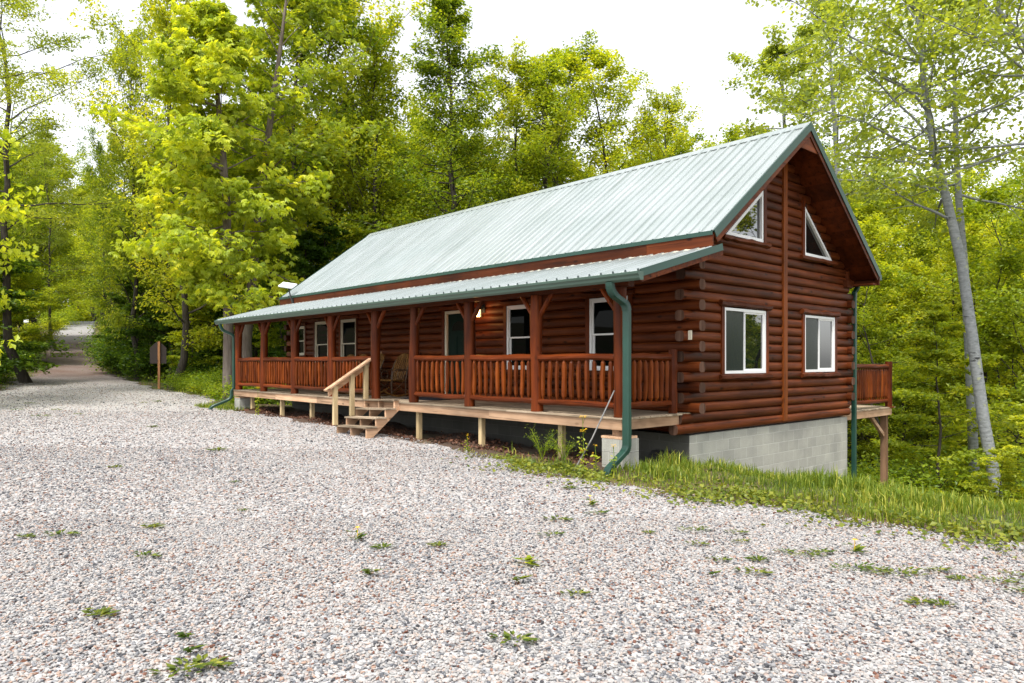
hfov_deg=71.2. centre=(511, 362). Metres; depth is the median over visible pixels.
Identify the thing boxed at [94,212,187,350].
broadleaf tree
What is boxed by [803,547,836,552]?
weed
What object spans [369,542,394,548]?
weed
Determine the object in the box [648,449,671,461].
bait box
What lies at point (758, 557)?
weed
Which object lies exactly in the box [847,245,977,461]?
broadleaf tree
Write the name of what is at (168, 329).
understory tree
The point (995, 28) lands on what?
poplar tree
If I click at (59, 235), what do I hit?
locust tree
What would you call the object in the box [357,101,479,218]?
broadleaf tree
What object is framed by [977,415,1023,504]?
sapling
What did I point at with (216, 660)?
weed
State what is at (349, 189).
tree
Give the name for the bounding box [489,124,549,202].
slender tree
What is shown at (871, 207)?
tree
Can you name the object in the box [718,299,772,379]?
window
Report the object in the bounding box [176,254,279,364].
understory tree
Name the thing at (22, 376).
locust tree
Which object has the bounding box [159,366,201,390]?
shrub
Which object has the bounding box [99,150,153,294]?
broadleaf tree
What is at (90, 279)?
broadleaf tree
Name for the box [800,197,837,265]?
window
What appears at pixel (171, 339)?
sapling
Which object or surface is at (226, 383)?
shrub
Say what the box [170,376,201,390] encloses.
shrub
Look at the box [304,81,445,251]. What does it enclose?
broadleaf tree
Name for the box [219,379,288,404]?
shrub
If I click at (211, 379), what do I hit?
shrub
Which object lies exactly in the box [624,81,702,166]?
slender tree
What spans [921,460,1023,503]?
shrub
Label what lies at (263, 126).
broadleaf tree
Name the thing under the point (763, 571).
weed
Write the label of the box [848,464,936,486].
shrub
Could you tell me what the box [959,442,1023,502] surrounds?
sapling
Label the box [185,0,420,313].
broadleaf tree
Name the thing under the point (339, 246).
understory tree
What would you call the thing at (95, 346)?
shrub
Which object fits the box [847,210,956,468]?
broadleaf tree
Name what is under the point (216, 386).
shrub
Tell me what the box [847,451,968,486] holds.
shrub
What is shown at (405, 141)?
broadleaf tree
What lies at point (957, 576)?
weed
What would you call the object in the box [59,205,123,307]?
broadleaf tree
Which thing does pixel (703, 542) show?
weed
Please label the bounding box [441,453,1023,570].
ground cover
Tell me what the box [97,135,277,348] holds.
broadleaf tree
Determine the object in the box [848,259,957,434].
tree
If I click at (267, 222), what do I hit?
understory tree
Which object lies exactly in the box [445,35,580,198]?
slender tree
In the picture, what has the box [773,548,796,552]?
weed
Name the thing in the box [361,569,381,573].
weed
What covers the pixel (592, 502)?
weed
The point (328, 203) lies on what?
tree
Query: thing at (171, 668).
weed
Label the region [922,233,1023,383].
tree
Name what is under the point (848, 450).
sapling
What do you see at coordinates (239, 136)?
broadleaf tree
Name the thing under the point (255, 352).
broadleaf tree
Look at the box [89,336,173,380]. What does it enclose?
shrub
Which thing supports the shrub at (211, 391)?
on the ground at (527, 449)
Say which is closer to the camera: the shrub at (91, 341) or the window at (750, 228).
the window at (750, 228)
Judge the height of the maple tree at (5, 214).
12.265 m
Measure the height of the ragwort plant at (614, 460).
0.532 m
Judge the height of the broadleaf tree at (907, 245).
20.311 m
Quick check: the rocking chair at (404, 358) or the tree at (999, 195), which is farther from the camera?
the tree at (999, 195)
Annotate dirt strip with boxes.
[246,406,728,481]
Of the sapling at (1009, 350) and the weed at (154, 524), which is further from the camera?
the sapling at (1009, 350)
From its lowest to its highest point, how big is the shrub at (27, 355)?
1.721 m
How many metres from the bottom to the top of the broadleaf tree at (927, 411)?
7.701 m
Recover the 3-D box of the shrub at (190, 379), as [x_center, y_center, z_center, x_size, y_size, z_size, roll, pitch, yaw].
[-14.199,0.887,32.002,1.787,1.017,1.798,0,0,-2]
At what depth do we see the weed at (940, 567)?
5.54 m
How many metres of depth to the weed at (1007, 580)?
5.26 m
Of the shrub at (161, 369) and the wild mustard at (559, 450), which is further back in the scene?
the shrub at (161, 369)
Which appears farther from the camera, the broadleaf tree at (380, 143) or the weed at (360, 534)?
the broadleaf tree at (380, 143)
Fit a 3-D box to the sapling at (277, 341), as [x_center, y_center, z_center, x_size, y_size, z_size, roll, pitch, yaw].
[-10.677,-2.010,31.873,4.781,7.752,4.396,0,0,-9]
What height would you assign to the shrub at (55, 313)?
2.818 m
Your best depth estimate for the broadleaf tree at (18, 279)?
42.13 m
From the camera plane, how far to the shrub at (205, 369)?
33.53 m
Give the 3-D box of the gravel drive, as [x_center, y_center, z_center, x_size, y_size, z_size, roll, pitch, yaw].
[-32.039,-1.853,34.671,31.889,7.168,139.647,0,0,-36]
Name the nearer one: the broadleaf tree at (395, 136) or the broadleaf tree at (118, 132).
the broadleaf tree at (395, 136)
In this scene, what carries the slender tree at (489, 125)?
on the ground at (527, 449)
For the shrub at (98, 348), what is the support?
on the ground at (527, 449)
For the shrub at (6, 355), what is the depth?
34.49 m
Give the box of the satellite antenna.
[278,282,296,302]
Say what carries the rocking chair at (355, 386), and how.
on the log cabin
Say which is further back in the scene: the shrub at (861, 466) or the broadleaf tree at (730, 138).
the broadleaf tree at (730, 138)
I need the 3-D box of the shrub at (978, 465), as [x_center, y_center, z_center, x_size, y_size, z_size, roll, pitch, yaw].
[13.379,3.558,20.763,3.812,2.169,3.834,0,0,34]
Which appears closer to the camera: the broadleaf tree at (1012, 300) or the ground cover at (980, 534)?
the ground cover at (980, 534)
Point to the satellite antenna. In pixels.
(289, 286)
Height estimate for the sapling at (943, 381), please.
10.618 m
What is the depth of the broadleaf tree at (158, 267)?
37.53 m
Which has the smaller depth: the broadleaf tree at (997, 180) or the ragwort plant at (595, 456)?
the ragwort plant at (595, 456)
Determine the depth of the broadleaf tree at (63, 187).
57.24 m
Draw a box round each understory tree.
[0,253,75,373]
[88,278,163,367]
[95,286,195,378]
[137,285,195,377]
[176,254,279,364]
[234,124,303,355]
[250,230,333,361]
[285,215,349,322]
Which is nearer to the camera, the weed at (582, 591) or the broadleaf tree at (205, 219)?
the weed at (582, 591)
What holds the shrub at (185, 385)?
on the ground at (527, 449)
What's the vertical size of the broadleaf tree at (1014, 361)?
14.996 m
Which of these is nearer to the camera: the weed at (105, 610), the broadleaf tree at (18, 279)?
the weed at (105, 610)
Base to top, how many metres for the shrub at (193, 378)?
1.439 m
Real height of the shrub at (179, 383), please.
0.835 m
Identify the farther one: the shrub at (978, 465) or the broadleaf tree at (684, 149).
the broadleaf tree at (684, 149)
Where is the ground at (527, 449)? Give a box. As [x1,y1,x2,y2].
[0,322,1023,541]
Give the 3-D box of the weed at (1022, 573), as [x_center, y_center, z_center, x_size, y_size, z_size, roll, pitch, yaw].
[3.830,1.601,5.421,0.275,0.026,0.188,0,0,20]
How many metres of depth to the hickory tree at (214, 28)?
25.94 m
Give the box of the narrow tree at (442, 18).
[336,0,528,233]
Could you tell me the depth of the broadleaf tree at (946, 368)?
36.42 m
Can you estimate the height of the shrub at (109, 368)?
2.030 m
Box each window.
[299,322,307,356]
[311,318,327,363]
[336,314,358,364]
[499,298,530,374]
[581,289,635,376]
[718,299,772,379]
[722,187,771,248]
[799,308,840,377]
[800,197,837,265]
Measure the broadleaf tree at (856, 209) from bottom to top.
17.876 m
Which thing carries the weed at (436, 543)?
on the gravel drive
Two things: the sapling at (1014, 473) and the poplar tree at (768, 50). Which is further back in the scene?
the poplar tree at (768, 50)
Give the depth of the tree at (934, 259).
33.34 m
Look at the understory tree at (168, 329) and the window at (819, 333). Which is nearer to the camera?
the window at (819, 333)
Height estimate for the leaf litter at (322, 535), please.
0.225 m
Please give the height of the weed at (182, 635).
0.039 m
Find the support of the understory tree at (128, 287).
on the ground at (527, 449)
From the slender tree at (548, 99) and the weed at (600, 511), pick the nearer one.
the weed at (600, 511)
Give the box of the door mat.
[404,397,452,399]
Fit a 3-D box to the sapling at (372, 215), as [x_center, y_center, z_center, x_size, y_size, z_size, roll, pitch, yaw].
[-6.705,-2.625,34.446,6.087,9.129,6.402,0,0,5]
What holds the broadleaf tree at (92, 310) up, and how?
on the ground at (527, 449)
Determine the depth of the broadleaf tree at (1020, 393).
38.21 m
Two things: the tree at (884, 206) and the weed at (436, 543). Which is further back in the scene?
the tree at (884, 206)
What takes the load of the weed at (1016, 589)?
on the gravel drive
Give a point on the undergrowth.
(232, 401)
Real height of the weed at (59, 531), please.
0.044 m
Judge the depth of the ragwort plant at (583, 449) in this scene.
10.68 m
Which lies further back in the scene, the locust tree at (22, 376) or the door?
the locust tree at (22, 376)
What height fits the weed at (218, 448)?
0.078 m
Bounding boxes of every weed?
[17,533,38,537]
[42,529,79,535]
[81,606,119,616]
[133,550,161,557]
[141,522,165,527]
[148,658,215,677]
[172,631,193,637]
[173,653,234,672]
[180,644,206,651]
[207,446,228,450]
[342,526,367,538]
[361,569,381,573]
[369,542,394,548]
[426,541,447,545]
[487,630,539,645]
[512,555,539,565]
[512,575,531,581]
[538,530,563,535]
[543,515,573,519]
[560,589,591,595]
[580,495,598,504]
[586,509,610,513]
[677,525,710,530]
[684,540,707,544]
[705,556,733,560]
[735,566,772,573]
[744,555,767,560]
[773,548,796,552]
[788,549,830,558]
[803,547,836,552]
[829,560,880,570]
[844,539,869,552]
[861,565,893,573]
[868,565,930,578]
[902,596,932,604]
[921,566,949,572]
[928,598,956,605]
[946,574,970,579]
[973,574,1020,584]
[997,569,1023,575]
[1004,586,1023,593]
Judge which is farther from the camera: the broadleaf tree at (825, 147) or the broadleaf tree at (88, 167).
the broadleaf tree at (88, 167)
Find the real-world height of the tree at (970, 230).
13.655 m
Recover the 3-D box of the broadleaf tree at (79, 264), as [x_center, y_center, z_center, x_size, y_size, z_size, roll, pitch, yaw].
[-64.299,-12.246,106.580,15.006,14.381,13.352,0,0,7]
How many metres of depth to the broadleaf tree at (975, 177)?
40.11 m
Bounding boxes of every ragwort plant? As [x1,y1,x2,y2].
[577,415,588,471]
[590,444,599,471]
[609,444,616,474]
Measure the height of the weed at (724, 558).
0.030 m
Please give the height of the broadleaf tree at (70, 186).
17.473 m
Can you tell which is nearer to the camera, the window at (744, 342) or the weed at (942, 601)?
the weed at (942, 601)
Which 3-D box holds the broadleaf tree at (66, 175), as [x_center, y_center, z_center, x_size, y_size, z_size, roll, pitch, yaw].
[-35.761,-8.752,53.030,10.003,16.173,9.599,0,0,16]
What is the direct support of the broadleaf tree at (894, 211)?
on the ground at (527, 449)
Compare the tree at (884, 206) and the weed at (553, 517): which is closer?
the weed at (553, 517)
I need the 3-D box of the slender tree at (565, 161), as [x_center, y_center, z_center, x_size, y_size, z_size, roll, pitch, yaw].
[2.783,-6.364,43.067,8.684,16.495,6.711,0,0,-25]
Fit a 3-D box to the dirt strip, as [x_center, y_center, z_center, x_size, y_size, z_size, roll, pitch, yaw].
[-2.805,1.609,16.573,2.550,0.466,16.200,0,0,-42]
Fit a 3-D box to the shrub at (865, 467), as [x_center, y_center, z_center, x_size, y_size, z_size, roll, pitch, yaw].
[12.662,3.946,23.381,4.283,1.933,5.070,0,0,39]
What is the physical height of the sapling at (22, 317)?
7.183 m
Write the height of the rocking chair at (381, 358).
1.063 m
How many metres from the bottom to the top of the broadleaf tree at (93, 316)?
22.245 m
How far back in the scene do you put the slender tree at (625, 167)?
48.96 m
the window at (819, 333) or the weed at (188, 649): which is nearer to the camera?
the weed at (188, 649)
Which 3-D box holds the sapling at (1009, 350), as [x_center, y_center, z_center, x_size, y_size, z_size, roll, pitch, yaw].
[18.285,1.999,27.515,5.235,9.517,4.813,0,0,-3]
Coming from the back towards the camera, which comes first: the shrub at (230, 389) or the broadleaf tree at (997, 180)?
the broadleaf tree at (997, 180)
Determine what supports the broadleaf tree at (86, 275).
on the ground at (527, 449)
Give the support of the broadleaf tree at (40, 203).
on the ground at (527, 449)
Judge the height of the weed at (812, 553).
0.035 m
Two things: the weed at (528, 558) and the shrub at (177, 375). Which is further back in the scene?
the shrub at (177, 375)
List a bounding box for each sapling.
[0,260,60,351]
[149,256,258,366]
[161,299,222,377]
[215,230,301,352]
[344,211,396,249]
[847,286,914,466]
[870,300,1023,497]
[905,233,949,428]
[914,304,1022,471]
[919,291,1023,474]
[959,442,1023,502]
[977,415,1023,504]
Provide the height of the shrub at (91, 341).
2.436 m
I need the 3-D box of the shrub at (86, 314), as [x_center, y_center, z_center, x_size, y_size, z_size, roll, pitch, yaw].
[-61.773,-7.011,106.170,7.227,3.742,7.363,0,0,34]
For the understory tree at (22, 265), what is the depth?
32.23 m
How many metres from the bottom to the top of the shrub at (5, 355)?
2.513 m
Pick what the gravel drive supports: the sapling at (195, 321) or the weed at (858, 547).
the weed at (858, 547)
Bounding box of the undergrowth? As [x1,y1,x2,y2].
[0,354,1007,502]
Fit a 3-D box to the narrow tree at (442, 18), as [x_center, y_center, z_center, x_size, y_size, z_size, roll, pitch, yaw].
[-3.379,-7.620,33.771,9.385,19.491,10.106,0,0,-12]
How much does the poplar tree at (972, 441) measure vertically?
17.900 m
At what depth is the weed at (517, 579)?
5.26 m
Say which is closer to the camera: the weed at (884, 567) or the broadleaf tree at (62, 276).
the weed at (884, 567)
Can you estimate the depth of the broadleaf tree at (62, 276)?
91.70 m
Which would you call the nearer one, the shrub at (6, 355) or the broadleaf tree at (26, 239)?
the shrub at (6, 355)
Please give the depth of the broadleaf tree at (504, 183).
41.59 m
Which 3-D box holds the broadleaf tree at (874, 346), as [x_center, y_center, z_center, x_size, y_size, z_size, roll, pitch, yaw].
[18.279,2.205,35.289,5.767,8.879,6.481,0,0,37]
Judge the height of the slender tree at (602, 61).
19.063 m
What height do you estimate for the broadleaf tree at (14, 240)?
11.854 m
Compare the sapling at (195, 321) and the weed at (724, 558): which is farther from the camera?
the sapling at (195, 321)
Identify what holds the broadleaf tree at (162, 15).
on the ground at (527, 449)
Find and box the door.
[438,305,464,393]
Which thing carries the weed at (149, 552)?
on the gravel drive
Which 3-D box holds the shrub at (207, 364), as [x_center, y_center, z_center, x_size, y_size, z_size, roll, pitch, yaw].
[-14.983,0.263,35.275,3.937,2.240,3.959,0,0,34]
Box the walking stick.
[573,390,614,470]
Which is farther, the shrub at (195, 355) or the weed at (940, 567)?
the shrub at (195, 355)
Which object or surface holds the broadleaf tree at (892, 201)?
on the ground at (527, 449)
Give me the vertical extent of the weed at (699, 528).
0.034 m
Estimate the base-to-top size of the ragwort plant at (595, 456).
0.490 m
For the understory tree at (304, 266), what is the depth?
30.87 m
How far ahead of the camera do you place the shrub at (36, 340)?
43.86 m
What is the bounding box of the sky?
[0,0,1023,321]
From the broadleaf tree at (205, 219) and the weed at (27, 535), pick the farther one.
the broadleaf tree at (205, 219)
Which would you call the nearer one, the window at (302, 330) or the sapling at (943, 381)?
the window at (302, 330)
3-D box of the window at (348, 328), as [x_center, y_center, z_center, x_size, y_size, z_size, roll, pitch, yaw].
[-4.624,-0.540,20.282,0.188,1.618,1.186,0,0,-42]
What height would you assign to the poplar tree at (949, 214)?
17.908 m
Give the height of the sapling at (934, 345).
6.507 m
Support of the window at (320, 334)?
in the log cabin
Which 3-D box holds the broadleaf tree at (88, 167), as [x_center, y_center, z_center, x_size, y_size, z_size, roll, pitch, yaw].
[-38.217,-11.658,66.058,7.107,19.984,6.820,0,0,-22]
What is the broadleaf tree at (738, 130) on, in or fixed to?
on the ground at (527, 449)
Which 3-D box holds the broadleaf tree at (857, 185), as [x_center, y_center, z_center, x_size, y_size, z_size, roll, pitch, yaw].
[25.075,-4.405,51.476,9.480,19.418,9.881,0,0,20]
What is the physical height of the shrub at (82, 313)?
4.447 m
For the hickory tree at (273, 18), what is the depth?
28.63 m
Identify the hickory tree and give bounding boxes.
[88,0,339,398]
[149,0,398,357]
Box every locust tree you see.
[0,0,93,227]
[0,0,148,382]
[12,125,95,350]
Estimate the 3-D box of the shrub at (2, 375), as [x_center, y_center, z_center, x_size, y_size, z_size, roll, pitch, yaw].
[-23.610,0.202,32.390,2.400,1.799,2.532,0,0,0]
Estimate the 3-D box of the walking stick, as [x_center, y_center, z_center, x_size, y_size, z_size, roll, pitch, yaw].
[1.225,1.053,10.766,0.648,1.269,0.034,0,0,4]
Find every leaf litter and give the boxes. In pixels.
[4,413,1016,661]
[235,406,640,464]
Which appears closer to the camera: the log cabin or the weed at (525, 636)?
the weed at (525, 636)
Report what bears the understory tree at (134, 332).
on the ground at (527, 449)
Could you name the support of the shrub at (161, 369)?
on the ground at (527, 449)
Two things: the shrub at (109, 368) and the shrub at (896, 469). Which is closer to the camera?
the shrub at (896, 469)
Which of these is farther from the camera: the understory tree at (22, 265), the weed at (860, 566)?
the understory tree at (22, 265)
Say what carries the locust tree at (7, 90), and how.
on the ground at (527, 449)
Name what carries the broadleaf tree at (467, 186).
on the ground at (527, 449)
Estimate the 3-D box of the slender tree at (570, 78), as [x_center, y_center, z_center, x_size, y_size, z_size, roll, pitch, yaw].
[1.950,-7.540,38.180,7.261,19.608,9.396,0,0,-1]
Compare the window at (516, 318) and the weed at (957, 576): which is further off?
the window at (516, 318)
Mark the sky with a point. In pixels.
(675, 42)
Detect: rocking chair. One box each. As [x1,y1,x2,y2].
[338,354,366,393]
[355,354,389,394]
[380,353,408,396]
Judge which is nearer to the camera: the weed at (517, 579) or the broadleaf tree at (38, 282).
the weed at (517, 579)
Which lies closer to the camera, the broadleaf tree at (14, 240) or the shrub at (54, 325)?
the broadleaf tree at (14, 240)
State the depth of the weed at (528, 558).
5.73 m
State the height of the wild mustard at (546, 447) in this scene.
0.627 m
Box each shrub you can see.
[0,327,57,358]
[0,334,33,376]
[0,339,25,374]
[0,348,24,379]
[0,358,20,381]
[17,349,51,366]
[37,312,72,328]
[38,307,85,323]
[41,321,69,329]
[54,304,89,320]
[66,303,104,320]
[67,326,130,363]
[69,328,110,354]
[74,308,100,320]
[74,332,139,369]
[76,331,142,374]
[79,345,132,372]
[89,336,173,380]
[136,332,170,375]
[151,337,221,379]
[159,365,203,389]
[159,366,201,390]
[169,377,197,390]
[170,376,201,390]
[171,373,211,387]
[174,352,222,373]
[176,379,196,391]
[181,363,222,392]
[182,380,203,392]
[184,358,222,375]
[188,367,222,391]
[194,379,231,398]
[200,381,221,399]
[210,376,286,403]
[215,381,270,401]
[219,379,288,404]
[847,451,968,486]
[847,454,878,476]
[848,450,1020,499]
[848,456,941,486]
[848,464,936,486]
[857,458,953,478]
[899,449,1023,499]
[916,466,1012,499]
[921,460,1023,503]
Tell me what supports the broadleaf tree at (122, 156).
on the ground at (527, 449)
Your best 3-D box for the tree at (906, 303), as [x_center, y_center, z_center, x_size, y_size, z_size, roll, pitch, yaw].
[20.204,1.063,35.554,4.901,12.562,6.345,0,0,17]
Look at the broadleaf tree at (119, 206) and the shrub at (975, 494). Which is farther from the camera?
the broadleaf tree at (119, 206)
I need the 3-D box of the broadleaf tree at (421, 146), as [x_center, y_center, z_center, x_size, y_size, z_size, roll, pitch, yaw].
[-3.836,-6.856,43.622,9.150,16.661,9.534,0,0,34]
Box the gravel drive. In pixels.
[0,321,1023,682]
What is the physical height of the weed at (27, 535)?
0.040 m
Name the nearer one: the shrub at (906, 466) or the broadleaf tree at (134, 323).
the shrub at (906, 466)
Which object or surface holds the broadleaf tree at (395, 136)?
on the ground at (527, 449)
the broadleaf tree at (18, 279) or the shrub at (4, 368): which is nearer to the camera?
the shrub at (4, 368)
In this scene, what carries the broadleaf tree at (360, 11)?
on the ground at (527, 449)
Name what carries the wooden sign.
on the ground at (527, 449)
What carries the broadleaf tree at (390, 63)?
on the ground at (527, 449)
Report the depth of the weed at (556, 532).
6.69 m
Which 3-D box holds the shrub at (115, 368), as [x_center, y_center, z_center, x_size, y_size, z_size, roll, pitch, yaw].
[-21.964,-0.518,39.917,3.700,2.774,3.903,0,0,28]
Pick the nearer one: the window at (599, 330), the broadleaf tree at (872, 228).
the window at (599, 330)
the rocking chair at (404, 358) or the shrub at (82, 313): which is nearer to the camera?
the rocking chair at (404, 358)
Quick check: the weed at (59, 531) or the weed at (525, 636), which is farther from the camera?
the weed at (59, 531)
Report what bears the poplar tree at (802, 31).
on the ground at (527, 449)
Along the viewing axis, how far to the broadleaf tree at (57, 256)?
82.87 m
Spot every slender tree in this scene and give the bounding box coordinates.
[435,106,517,202]
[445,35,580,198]
[483,29,620,196]
[485,54,597,199]
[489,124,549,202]
[511,122,590,190]
[534,44,683,176]
[580,142,633,174]
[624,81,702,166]
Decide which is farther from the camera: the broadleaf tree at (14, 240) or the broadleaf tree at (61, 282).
the broadleaf tree at (61, 282)
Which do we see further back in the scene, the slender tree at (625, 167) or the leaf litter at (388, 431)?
the slender tree at (625, 167)
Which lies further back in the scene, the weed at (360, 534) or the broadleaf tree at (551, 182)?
the broadleaf tree at (551, 182)
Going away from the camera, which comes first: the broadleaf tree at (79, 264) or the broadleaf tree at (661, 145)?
the broadleaf tree at (661, 145)
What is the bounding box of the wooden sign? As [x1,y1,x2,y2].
[150,341,166,388]
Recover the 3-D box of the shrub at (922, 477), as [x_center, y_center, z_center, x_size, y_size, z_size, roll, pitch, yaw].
[11.883,3.433,20.617,4.602,2.077,5.448,0,0,-18]
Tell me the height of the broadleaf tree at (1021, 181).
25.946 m
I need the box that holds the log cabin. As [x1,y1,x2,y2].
[209,122,894,487]
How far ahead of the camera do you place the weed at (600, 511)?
7.62 m
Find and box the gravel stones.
[0,380,1023,682]
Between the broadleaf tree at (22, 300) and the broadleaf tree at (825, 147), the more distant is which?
the broadleaf tree at (825, 147)
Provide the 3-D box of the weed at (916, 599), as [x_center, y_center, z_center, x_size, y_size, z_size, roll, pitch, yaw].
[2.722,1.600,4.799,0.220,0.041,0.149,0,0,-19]
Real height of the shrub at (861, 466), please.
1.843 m
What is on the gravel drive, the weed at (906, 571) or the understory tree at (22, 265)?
the weed at (906, 571)
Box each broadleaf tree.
[0,136,105,328]
[0,137,77,329]
[0,227,26,324]
[0,255,89,356]
[0,259,41,339]
[0,273,66,355]
[1,144,67,313]
[7,136,100,335]
[13,123,73,330]
[13,156,88,322]
[17,137,118,333]
[36,215,82,321]
[41,231,81,320]
[55,113,151,301]
[55,169,119,321]
[56,125,130,335]
[56,206,125,314]
[58,198,121,319]
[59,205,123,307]
[59,232,116,312]
[61,0,187,380]
[67,0,268,389]
[68,191,164,345]
[70,234,119,314]
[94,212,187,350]
[96,103,219,373]
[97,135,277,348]
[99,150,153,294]
[125,192,222,365]
[150,100,236,328]
[161,136,310,355]
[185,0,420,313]
[190,100,260,323]
[207,105,337,322]
[208,0,444,323]
[274,7,494,280]
[299,92,404,260]
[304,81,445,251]
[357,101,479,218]
[358,104,444,225]
[368,124,461,191]
[403,116,508,217]
[423,156,499,213]
[451,145,572,206]
[500,135,621,191]
[595,122,716,175]
[622,116,711,160]
[699,123,745,148]
[719,122,777,143]
[821,138,850,176]
[825,151,889,354]
[841,171,901,249]
[842,163,952,467]
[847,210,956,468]
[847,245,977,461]
[847,261,1023,472]
[847,320,935,460]
[857,152,945,356]
[860,347,965,472]
[864,158,1023,469]
[887,171,1014,444]
[909,170,1020,257]
[909,244,1021,471]
[942,165,1023,494]
[974,150,1023,444]
[992,285,1023,442]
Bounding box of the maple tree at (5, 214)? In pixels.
[0,128,44,364]
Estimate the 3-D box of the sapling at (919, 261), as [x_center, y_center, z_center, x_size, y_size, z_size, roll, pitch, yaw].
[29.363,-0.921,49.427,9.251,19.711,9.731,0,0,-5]
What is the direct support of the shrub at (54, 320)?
on the ground at (527, 449)
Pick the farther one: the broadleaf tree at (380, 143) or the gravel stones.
the broadleaf tree at (380, 143)
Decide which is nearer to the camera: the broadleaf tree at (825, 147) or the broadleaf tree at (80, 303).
the broadleaf tree at (825, 147)
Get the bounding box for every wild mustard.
[524,423,554,459]
[545,431,578,461]
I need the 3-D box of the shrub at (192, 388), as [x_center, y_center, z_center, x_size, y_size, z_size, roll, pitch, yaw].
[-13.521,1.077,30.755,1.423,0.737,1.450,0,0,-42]
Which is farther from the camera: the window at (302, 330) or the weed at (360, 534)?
the window at (302, 330)
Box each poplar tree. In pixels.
[705,21,874,195]
[740,0,926,207]
[745,0,1023,500]
[819,0,1023,473]
[865,0,1023,188]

